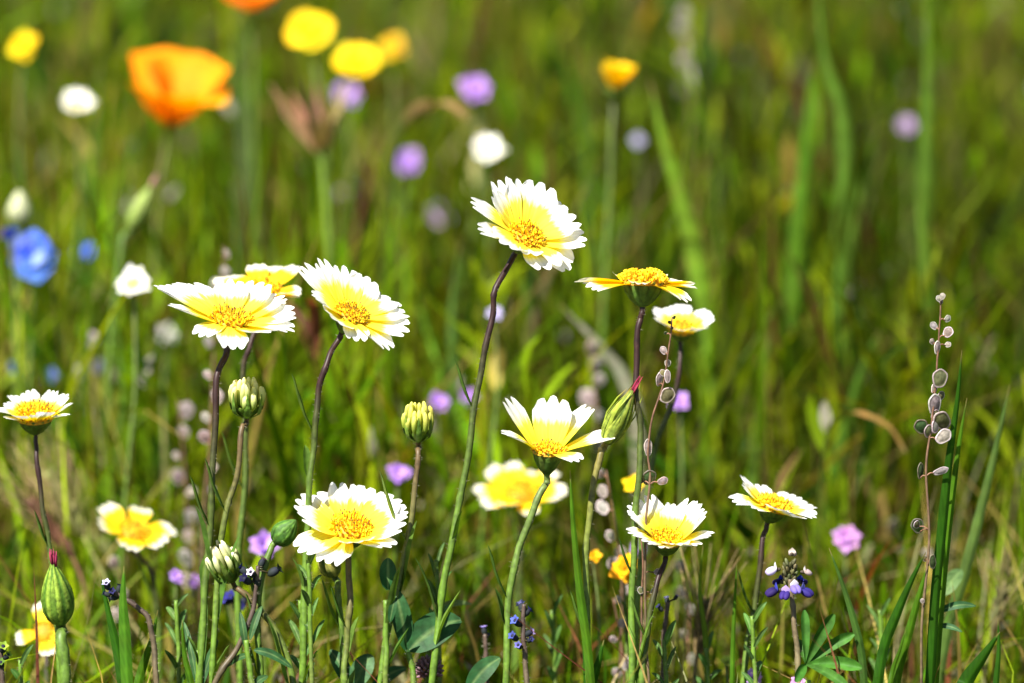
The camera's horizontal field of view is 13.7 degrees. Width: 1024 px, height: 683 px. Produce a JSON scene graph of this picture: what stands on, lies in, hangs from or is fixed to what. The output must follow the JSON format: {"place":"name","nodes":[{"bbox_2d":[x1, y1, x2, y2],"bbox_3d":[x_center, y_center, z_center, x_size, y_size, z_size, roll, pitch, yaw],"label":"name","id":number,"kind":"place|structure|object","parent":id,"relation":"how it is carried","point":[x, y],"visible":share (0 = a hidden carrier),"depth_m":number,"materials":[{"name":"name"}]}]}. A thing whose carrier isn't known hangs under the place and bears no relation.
{"place":"outdoors","nodes":[
{"label":"outdoors","id":0,"kind":"place"},
{"bbox_2d":[0,0,1023,682],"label":"ground","id":1,"kind":"structure","parent":0,"point":[160,18],"depth_m":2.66,"materials":[{"name":"plant"}]},
{"bbox_2d":[1,226,27,663],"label":"blue flower","id":2,"kind":"object","parent":1,"relation":"on","point":[9,233],"visible":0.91,"depth_m":1.59,"materials":[{"name":"green plant"}]},
{"bbox_2d":[7,190,29,669],"bbox_3d":[-0.187,0.043,1.621,0.009,0.194,0.055,0,15,0],"label":"closed bud","id":3,"kind":"object","parent":1,"relation":"on","point":[19,199],"visible":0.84,"depth_m":1.62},
{"bbox_2d":[8,29,36,377],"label":"yellow flower","id":4,"kind":"object","parent":1,"relation":"on","point":[23,40],"visible":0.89,"depth_m":1.71,"materials":[{"name":"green plant"}]},
{"bbox_2d":[10,229,55,571],"bbox_3d":[-0.185,0.038,1.619,0.015,0.162,0.030,9,17,29],"label":"blue flower","id":5,"kind":"object","parent":1,"relation":"on","point":[31,245],"visible":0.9,"depth_m":1.61,"materials":[{"name":"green plant"}]},
{"bbox_2d":[15,602,55,682],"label":"tidytips flower","id":6,"kind":"object","parent":1,"relation":"on","point":[46,632],"visible":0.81,"depth_m":1.44,"materials":[{"name":"yellow plant"}]},
{"bbox_2d":[0,389,72,682],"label":"tidytips flower","id":7,"kind":"object","parent":1,"relation":"on","point":[33,412],"visible":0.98,"depth_m":1.39,"materials":[{"name":"yellow plant"}]},
{"bbox_2d":[0,439,95,675],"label":"grass seedhead","id":8,"kind":"object","parent":1,"relation":"on","point":[32,505],"depth_m":1.50,"materials":[{"name":"plant"}]},
{"bbox_2d":[41,548,74,682],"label":"closed bud","id":9,"kind":"object","parent":1,"relation":"on","point":[57,601],"visible":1,"depth_m":1.37,"materials":[{"name":"green plant"}]},
{"bbox_2d":[6,422,116,678],"bbox_3d":[-0.159,0.086,1.512,0.025,0.125,0.053,-11,18,-35],"label":"grass seedhead","id":10,"kind":"object","parent":1,"relation":"on","point":[73,512],"depth_m":1.51,"materials":[{"name":"plant"}]},
{"bbox_2d":[13,440,136,664],"bbox_3d":[-0.155,0.086,1.554,0.053,0.105,0.024,6,16,21],"label":"grass seedhead","id":11,"kind":"object","parent":1,"relation":"on","point":[102,542],"depth_m":1.55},
{"bbox_2d":[62,88,95,568],"bbox_3d":[-0.175,-0.002,1.704,0.014,0.196,0.032,5,16,17],"label":"cream daisy","id":12,"kind":"object","parent":1,"relation":"on","point":[78,102],"visible":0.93,"depth_m":1.69,"materials":[{"name":"green plant"}]},
{"bbox_2d":[83,61,99,473],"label":"grass strand","id":13,"kind":"object","parent":1,"relation":"on","point":[90,183],"depth_m":1.73},
{"bbox_2d":[100,573,120,682],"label":"grass strand","id":14,"kind":"object","parent":1,"relation":"on","point":[114,638],"depth_m":1.37},
{"bbox_2d":[109,291,125,679],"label":"grass strand","id":15,"kind":"object","parent":1,"relation":"on","point":[118,489],"depth_m":1.57},
{"bbox_2d":[119,567,132,682],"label":"grass strand","id":16,"kind":"object","parent":1,"relation":"on","point":[126,668],"depth_m":1.36},
{"bbox_2d":[98,174,158,681],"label":"closed bud","id":17,"kind":"object","parent":1,"relation":"on","point":[138,212],"visible":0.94,"depth_m":1.59,"materials":[{"name":"green plant"}]},
{"bbox_2d":[102,578,159,682],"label":"blue flower spike","id":18,"kind":"object","parent":1,"relation":"on","point":[112,594],"visible":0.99,"depth_m":1.37,"materials":[{"name":"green plant"}]},
{"bbox_2d":[115,264,149,636],"bbox_3d":[-0.139,0.058,1.530,0.012,0.170,0.032,7,17,25],"label":"cream daisy","id":19,"kind":"object","parent":1,"relation":"on","point":[126,280],"visible":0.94,"depth_m":1.52,"materials":[{"name":"green plant"}]},
{"bbox_2d":[97,502,176,682],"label":"tidytips flower","id":20,"kind":"object","parent":1,"relation":"on","point":[133,531],"visible":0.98,"depth_m":1.47,"materials":[{"name":"yellow plant"}]},
{"bbox_2d":[157,322,177,514],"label":"cream daisy","id":21,"kind":"object","parent":1,"relation":"on","point":[172,335],"visible":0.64,"depth_m":1.61,"materials":[{"name":"white plant"}]},
{"bbox_2d":[165,593,188,682],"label":"leafy sprig","id":22,"kind":"object","parent":1,"relation":"on","point":[179,620],"visible":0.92,"depth_m":1.39,"materials":[{"name":"green plant"}]},
{"bbox_2d":[128,48,228,492],"bbox_3d":[-0.131,-0.007,1.689,0.039,0.213,0.056,0,15,0],"label":"orange poppy","id":23,"kind":"object","parent":1,"relation":"on","point":[170,82],"visible":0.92,"depth_m":1.68,"materials":[{"name":"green plant"}]},
{"bbox_2d":[170,400,198,609],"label":"seed pod stalk","id":24,"kind":"object","parent":1,"relation":"on","point":[185,410],"visible":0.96,"depth_m":1.53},
{"bbox_2d":[178,548,199,663],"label":"seed pod stalk","id":25,"kind":"object","parent":1,"relation":"on","point":[185,557],"visible":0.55,"depth_m":1.51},
{"bbox_2d":[184,609,217,682],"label":"leafy plant","id":26,"kind":"object","parent":1,"relation":"on","point":[192,660],"visible":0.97,"depth_m":1.37,"materials":[{"name":"green plant"}]},
{"bbox_2d":[198,370,222,620],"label":"seed pod stalk","id":27,"kind":"object","parent":1,"relation":"on","point":[204,437],"visible":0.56,"depth_m":1.47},
{"bbox_2d":[204,246,229,675],"bbox_3d":[-0.104,0.056,1.520,0.010,0.179,0.029,0,15,0],"label":"seed pod stalk","id":28,"kind":"object","parent":1,"relation":"on","point":[225,272],"visible":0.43,"depth_m":1.51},
{"bbox_2d":[153,279,295,682],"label":"tidytips flower","id":29,"kind":"object","parent":1,"relation":"on","point":[231,311],"visible":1,"depth_m":1.37,"materials":[{"name":"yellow plant"}]},
{"bbox_2d":[195,377,265,682],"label":"daisy bud","id":30,"kind":"object","parent":1,"relation":"on","point":[244,394],"visible":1,"depth_m":1.37,"materials":[{"name":"green plant"}]},
{"bbox_2d":[233,31,251,378],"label":"grass strand","id":31,"kind":"object","parent":1,"relation":"on","point":[244,152],"depth_m":1.81},
{"bbox_2d":[212,556,282,682],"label":"blue flower spike","id":32,"kind":"object","parent":1,"relation":"on","point":[255,575],"visible":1,"depth_m":1.36,"materials":[{"name":"green plant"}]},
{"bbox_2d":[230,0,267,254],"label":"orange poppy","id":33,"kind":"object","parent":1,"relation":"on","point":[249,5],"visible":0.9,"depth_m":1.79,"materials":[{"name":"green plant"}]},
{"bbox_2d":[203,540,295,682],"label":"daisy bud","id":34,"kind":"object","parent":1,"relation":"on","point":[221,561],"visible":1,"depth_m":1.37,"materials":[{"name":"green plant"}]},
{"bbox_2d":[212,264,300,682],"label":"tidytips flower","id":35,"kind":"object","parent":1,"relation":"on","point":[276,277],"visible":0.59,"depth_m":1.41,"materials":[{"name":"yellow plant"}]},
{"bbox_2d":[227,606,291,682],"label":"leafy plant","id":36,"kind":"object","parent":1,"relation":"on","point":[271,654],"visible":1,"depth_m":1.36,"materials":[{"name":"green plant"}]},
{"bbox_2d":[249,529,279,682],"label":"lilac flower","id":37,"kind":"object","parent":1,"relation":"on","point":[261,541],"visible":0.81,"depth_m":1.47,"materials":[{"name":"purple plant"}]},
{"bbox_2d":[245,519,296,682],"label":"closed bud","id":38,"kind":"object","parent":1,"relation":"on","point":[283,533],"visible":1,"depth_m":1.37,"materials":[{"name":"green plant"}]},
{"bbox_2d":[269,76,346,456],"bbox_3d":[-0.079,-0.002,1.671,0.029,0.213,0.070,0,15,0],"label":"bract cluster","id":39,"kind":"object","parent":1,"relation":"on","point":[314,126],"visible":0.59,"depth_m":1.65,"materials":[{"name":"brown plant"}]},
{"bbox_2d":[285,10,333,213],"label":"yellow flower","id":40,"kind":"object","parent":1,"relation":"on","point":[308,30],"visible":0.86,"depth_m":1.71,"materials":[{"name":"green plant"}]},
{"bbox_2d":[298,553,324,682],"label":"leafy sprig","id":41,"kind":"object","parent":1,"relation":"on","point":[307,597],"visible":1,"depth_m":1.36,"materials":[{"name":"green plant"}]},
{"bbox_2d":[317,558,344,682],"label":"closed bud","id":42,"kind":"object","parent":1,"relation":"on","point":[332,570],"visible":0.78,"depth_m":1.38,"materials":[{"name":"green plant"}]},
{"bbox_2d":[322,81,360,484],"bbox_3d":[-0.073,-0.016,1.781,0.011,0.183,0.032,6,16,20],"label":"lilac flower","id":43,"kind":"object","parent":1,"relation":"on","point":[354,95],"visible":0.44,"depth_m":1.77,"materials":[{"name":"purple plant"}]},
{"bbox_2d":[293,482,407,682],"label":"tidytips flower","id":44,"kind":"object","parent":1,"relation":"on","point":[343,521],"visible":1,"depth_m":1.37,"materials":[{"name":"yellow plant"}]},
{"bbox_2d":[292,258,409,682],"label":"tidytips flower","id":45,"kind":"object","parent":1,"relation":"on","point":[356,306],"visible":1,"depth_m":1.37,"materials":[{"name":"yellow plant"}]},
{"bbox_2d":[324,43,379,170],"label":"yellow flower","id":46,"kind":"object","parent":1,"relation":"on","point":[356,60],"visible":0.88,"depth_m":1.71,"materials":[{"name":"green plant"}]},
{"bbox_2d":[329,649,405,682],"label":"leafy plant","id":47,"kind":"object","parent":1,"relation":"on","point":[361,663],"visible":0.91,"depth_m":1.39,"materials":[{"name":"green plant"}]},
{"bbox_2d":[379,558,396,682],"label":"leafy plant","id":48,"kind":"object","parent":1,"relation":"on","point":[387,572],"visible":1,"depth_m":1.36,"materials":[{"name":"green plant"}]},
{"bbox_2d":[377,33,405,356],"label":"yellow flower","id":49,"kind":"object","parent":1,"relation":"on","point":[393,46],"visible":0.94,"depth_m":1.79,"materials":[{"name":"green plant"}]},
{"bbox_2d":[386,463,412,665],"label":"lilac flower","id":50,"kind":"object","parent":1,"relation":"on","point":[398,473],"visible":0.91,"depth_m":1.51,"materials":[{"name":"purple plant"}]},
{"bbox_2d":[377,401,433,682],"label":"daisy bud","id":51,"kind":"object","parent":1,"relation":"on","point":[417,425],"visible":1,"depth_m":1.37,"materials":[{"name":"green plant"}]},
{"bbox_2d":[395,149,420,309],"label":"lilac flower","id":52,"kind":"object","parent":1,"relation":"on","point":[406,161],"visible":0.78,"depth_m":1.79,"materials":[{"name":"purple plant"}]},
{"bbox_2d":[379,99,470,389],"bbox_3d":[-0.039,0.008,1.648,0.046,0.205,0.016,-11,19,-36],"label":"grass strand","id":53,"kind":"object","parent":1,"relation":"on","point":[413,113],"depth_m":1.63},
{"bbox_2d":[392,591,461,682],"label":"leafy plant","id":54,"kind":"object","parent":1,"relation":"on","point":[418,637],"visible":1,"depth_m":1.37,"materials":[{"name":"green plant"}]},
{"bbox_2d":[428,391,449,579],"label":"lilac flower","id":55,"kind":"object","parent":1,"relation":"on","point":[439,401],"visible":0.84,"depth_m":1.57,"materials":[{"name":"purple plant"}]},
{"bbox_2d":[427,542,451,682],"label":"leafy sprig","id":56,"kind":"object","parent":1,"relation":"on","point":[435,570],"visible":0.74,"depth_m":1.39,"materials":[{"name":"green plant"}]},
{"bbox_2d":[446,241,460,509],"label":"grass strand","id":57,"kind":"object","parent":1,"relation":"on","point":[452,358],"depth_m":1.61},
{"bbox_2d":[457,76,490,355],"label":"lilac flower","id":58,"kind":"object","parent":1,"relation":"on","point":[474,88],"visible":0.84,"depth_m":1.73,"materials":[{"name":"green plant"}]},
{"bbox_2d":[466,656,500,682],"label":"leafy plant","id":59,"kind":"object","parent":1,"relation":"on","point":[483,670],"visible":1,"depth_m":1.38,"materials":[{"name":"green plant"}]},
{"bbox_2d":[473,306,502,664],"bbox_3d":[-0.009,0.064,1.539,0.007,0.154,0.025,5,16,18],"label":"lilac flower","id":60,"kind":"object","parent":1,"relation":"on","point":[499,313],"visible":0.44,"depth_m":1.53,"materials":[{"name":"green plant"}]},
{"bbox_2d":[472,133,507,420],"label":"cream daisy","id":61,"kind":"object","parent":1,"relation":"on","point":[486,148],"visible":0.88,"depth_m":1.67,"materials":[{"name":"white plant"}]},
{"bbox_2d":[415,177,586,682],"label":"tidytips flower","id":62,"kind":"object","parent":1,"relation":"on","point":[540,230],"visible":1,"depth_m":1.37,"materials":[{"name":"yellow plant"}]},
{"bbox_2d":[0,0,1023,682],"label":"dry thatch","id":63,"kind":"object","parent":1,"relation":"on","point":[322,672],"visible":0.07,"depth_m":1.49,"materials":[{"name":"plant"}]},
{"bbox_2d":[473,461,566,682],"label":"tidytips flower","id":64,"kind":"object","parent":1,"relation":"on","point":[517,484],"visible":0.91,"depth_m":1.50,"materials":[{"name":"yellow plant"}]},
{"bbox_2d":[508,599,534,682],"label":"blue flower spike","id":65,"kind":"object","parent":1,"relation":"on","point":[525,612],"visible":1,"depth_m":1.37,"materials":[{"name":"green plant"}]},
{"bbox_2d":[487,395,614,682],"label":"tidytips flower","id":66,"kind":"object","parent":1,"relation":"on","point":[556,425],"visible":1,"depth_m":1.37,"materials":[{"name":"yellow plant"}]},
{"bbox_2d":[543,594,562,682],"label":"leafy sprig","id":67,"kind":"object","parent":1,"relation":"on","point":[555,633],"visible":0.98,"depth_m":1.42,"materials":[{"name":"green plant"}]},
{"bbox_2d":[560,31,603,232],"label":"grass strand","id":68,"kind":"object","parent":1,"relation":"on","point":[572,92],"depth_m":1.87},
{"bbox_2d":[570,473,594,682],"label":"grass strand","id":69,"kind":"object","parent":1,"relation":"on","point":[585,633],"depth_m":1.36},
{"bbox_2d":[579,340,604,614],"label":"seed pod stalk","id":70,"kind":"object","parent":1,"relation":"on","point":[587,397],"visible":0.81,"depth_m":1.57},
{"bbox_2d":[582,121,609,510],"bbox_3d":[0.035,0.004,1.711,0.010,0.180,0.046,-2,15,-6],"label":"grass strand","id":71,"kind":"object","parent":1,"relation":"on","point":[588,217],"depth_m":1.71},
{"bbox_2d":[560,305,648,614],"bbox_3d":[0.037,0.058,1.581,0.040,0.144,0.014,13,20,40],"label":"grass strand","id":72,"kind":"object","parent":1,"relation":"on","point":[624,380],"depth_m":1.57},
{"bbox_2d":[570,376,642,677],"bbox_3d":[0.029,0.097,1.380,0.014,0.173,0.032,8,17,28],"label":"closed bud","id":73,"kind":"object","parent":1,"relation":"on","point":[617,421],"visible":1,"depth_m":1.37,"materials":[{"name":"green plant"}]},
{"bbox_2d":[596,469,628,682],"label":"seed pod stalk","id":74,"kind":"object","parent":1,"relation":"on","point":[602,506],"visible":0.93,"depth_m":1.44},
{"bbox_2d":[594,57,635,532],"bbox_3d":[0.037,0.001,1.645,0.013,0.221,0.035,5,16,18],"label":"yellow flower","id":75,"kind":"object","parent":1,"relation":"on","point":[616,75],"visible":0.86,"depth_m":1.63,"materials":[{"name":"green plant"}]},
{"bbox_2d":[609,553,630,682],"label":"yellow flower","id":76,"kind":"object","parent":1,"relation":"on","point":[619,569],"visible":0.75,"depth_m":1.43,"materials":[{"name":"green plant"}]},
{"bbox_2d":[575,267,697,682],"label":"tidytips flower","id":77,"kind":"object","parent":1,"relation":"on","point":[643,288],"visible":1,"depth_m":1.37,"materials":[{"name":"yellow plant"}]},
{"bbox_2d":[642,315,675,682],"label":"seed pod stalk","id":78,"kind":"object","parent":1,"relation":"on","point":[666,395],"visible":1,"depth_m":1.37,"materials":[{"name":"plant"}]},
{"bbox_2d":[652,620,678,682],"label":"leafy sprig","id":79,"kind":"object","parent":1,"relation":"on","point":[662,650],"visible":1,"depth_m":1.38,"materials":[{"name":"green plant"}]},
{"bbox_2d":[620,304,714,682],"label":"tidytips flower","id":80,"kind":"object","parent":1,"relation":"on","point":[685,325],"visible":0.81,"depth_m":1.42,"materials":[{"name":"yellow plant"}]},
{"bbox_2d":[626,494,713,682],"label":"tidytips flower","id":81,"kind":"object","parent":1,"relation":"on","point":[669,528],"visible":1,"depth_m":1.37,"materials":[{"name":"yellow plant"}]},
{"bbox_2d":[672,392,687,659],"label":"lilac flower","id":82,"kind":"object","parent":1,"relation":"on","point":[681,402],"visible":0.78,"depth_m":1.53,"materials":[{"name":"purple plant"}]},
{"bbox_2d":[649,80,720,593],"bbox_3d":[0.068,0.006,1.643,0.011,0.212,0.042,-9,17,-30],"label":"grass strand","id":83,"kind":"object","parent":1,"relation":"on","point":[694,254],"depth_m":1.63},
{"bbox_2d":[675,560,694,682],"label":"seed pod stalk","id":84,"kind":"object","parent":1,"relation":"on","point":[690,657],"visible":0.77,"depth_m":1.47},
{"bbox_2d":[675,7,695,275],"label":"seed pod stalk","id":85,"kind":"object","parent":1,"relation":"on","point":[682,27],"visible":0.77,"depth_m":1.79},
{"bbox_2d":[698,548,709,682],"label":"grass strand","id":86,"kind":"object","parent":1,"relation":"on","point":[704,628],"depth_m":1.40},
{"bbox_2d":[677,545,747,682],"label":"grass seedhead","id":87,"kind":"object","parent":1,"relation":"on","point":[697,636],"depth_m":1.43,"materials":[{"name":"plant"}]},
{"bbox_2d":[730,564,736,682],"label":"grass strand","id":88,"kind":"object","parent":1,"relation":"on","point":[732,658],"depth_m":1.38},
{"bbox_2d":[736,331,769,636],"bbox_3d":[0.088,0.065,1.572,0.005,0.135,0.035,5,16,17],"label":"grass strand","id":89,"kind":"object","parent":1,"relation":"on","point":[749,515],"depth_m":1.57},
{"bbox_2d":[742,602,767,682],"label":"leafy sprig","id":90,"kind":"object","parent":1,"relation":"on","point":[751,620],"visible":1,"depth_m":1.38,"materials":[{"name":"green plant"}]},
{"bbox_2d":[728,475,816,682],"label":"tidytips flower","id":91,"kind":"object","parent":1,"relation":"on","point":[768,505],"visible":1,"depth_m":1.39,"materials":[{"name":"yellow plant"}]},
{"bbox_2d":[766,448,801,670],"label":"grass strand","id":92,"kind":"object","parent":1,"relation":"on","point":[783,477],"depth_m":1.57},
{"bbox_2d":[765,548,813,682],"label":"purple lupine","id":93,"kind":"object","parent":1,"relation":"on","point":[790,589],"visible":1,"depth_m":1.37,"materials":[{"name":"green plant"}]},
{"bbox_2d":[778,60,812,474],"bbox_3d":[0.111,-0.003,1.677,0.007,0.211,0.044,3,15,11],"label":"grass strand","id":94,"kind":"object","parent":1,"relation":"on","point":[800,209],"depth_m":1.67},
{"bbox_2d":[794,610,861,682],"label":"lupine leaf","id":95,"kind":"object","parent":1,"relation":"on","point":[814,657],"visible":0.99,"depth_m":1.36,"materials":[{"name":"plant"}]},
{"bbox_2d":[817,0,852,515],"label":"grass strand","id":96,"kind":"object","parent":1,"relation":"on","point":[844,134],"depth_m":1.67},
{"bbox_2d":[832,525,860,677],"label":"lilac flower","id":97,"kind":"object","parent":1,"relation":"on","point":[843,539],"visible":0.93,"depth_m":1.51,"materials":[{"name":"pink plant"}]},
{"bbox_2d":[829,549,867,682],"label":"grass strand","id":98,"kind":"object","parent":1,"relation":"on","point":[858,641],"depth_m":1.37},
{"bbox_2d":[819,330,879,615],"bbox_3d":[0.124,0.061,1.595,0.008,0.130,0.035,11,18,35],"label":"grass strand","id":99,"kind":"object","parent":1,"relation":"on","point":[853,397],"depth_m":1.59},
{"bbox_2d":[829,120,879,453],"bbox_3d":[0.133,0.006,1.697,0.008,0.184,0.043,7,17,25],"label":"grass strand","id":100,"kind":"object","parent":1,"relation":"on","point":[853,230],"depth_m":1.69},
{"bbox_2d":[813,410,905,682],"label":"grass strand","id":101,"kind":"object","parent":1,"relation":"on","point":[872,417],"depth_m":1.52},
{"bbox_2d":[873,552,925,682],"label":"grass strand","id":102,"kind":"object","parent":1,"relation":"on","point":[886,639],"depth_m":1.37},
{"bbox_2d":[897,116,915,286],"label":"lilac flower","id":103,"kind":"object","parent":1,"relation":"on","point":[906,124],"visible":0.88,"depth_m":1.82,"materials":[{"name":"purple plant"}]},
{"bbox_2d":[893,570,925,682],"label":"grass strand","id":104,"kind":"object","parent":1,"relation":"on","point":[910,626],"depth_m":1.38},
{"bbox_2d":[916,0,932,419],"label":"grass strand","id":105,"kind":"object","parent":1,"relation":"on","point":[925,167],"depth_m":1.67},
{"bbox_2d":[911,293,953,682],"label":"seed pod stalk","id":106,"kind":"object","parent":1,"relation":"on","point":[941,420],"visible":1,"depth_m":1.37,"materials":[{"name":"plant"}]},
{"bbox_2d":[925,351,961,682],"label":"grass strand","id":107,"kind":"object","parent":1,"relation":"on","point":[936,584],"depth_m":1.37},
{"bbox_2d":[935,399,966,682],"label":"grass strand","id":108,"kind":"object","parent":1,"relation":"on","point":[948,541],"depth_m":1.38},
{"bbox_2d":[942,569,975,631],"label":"leafy plant","id":109,"kind":"object","parent":1,"relation":"on","point":[954,576],"visible":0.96,"depth_m":1.41,"materials":[{"name":"green plant"}]},
{"bbox_2d":[939,385,1009,682],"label":"grass strand","id":110,"kind":"object","parent":1,"relation":"on","point":[970,548],"depth_m":1.43},
{"bbox_2d":[957,632,999,682],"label":"grass strand","id":111,"kind":"object","parent":1,"relation":"on","point":[970,673],"depth_m":1.37},
{"bbox_2d":[978,527,1023,682],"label":"grass seedhead","id":112,"kind":"object","parent":1,"relation":"on","point":[1001,599],"depth_m":1.47,"materials":[{"name":"plant"}]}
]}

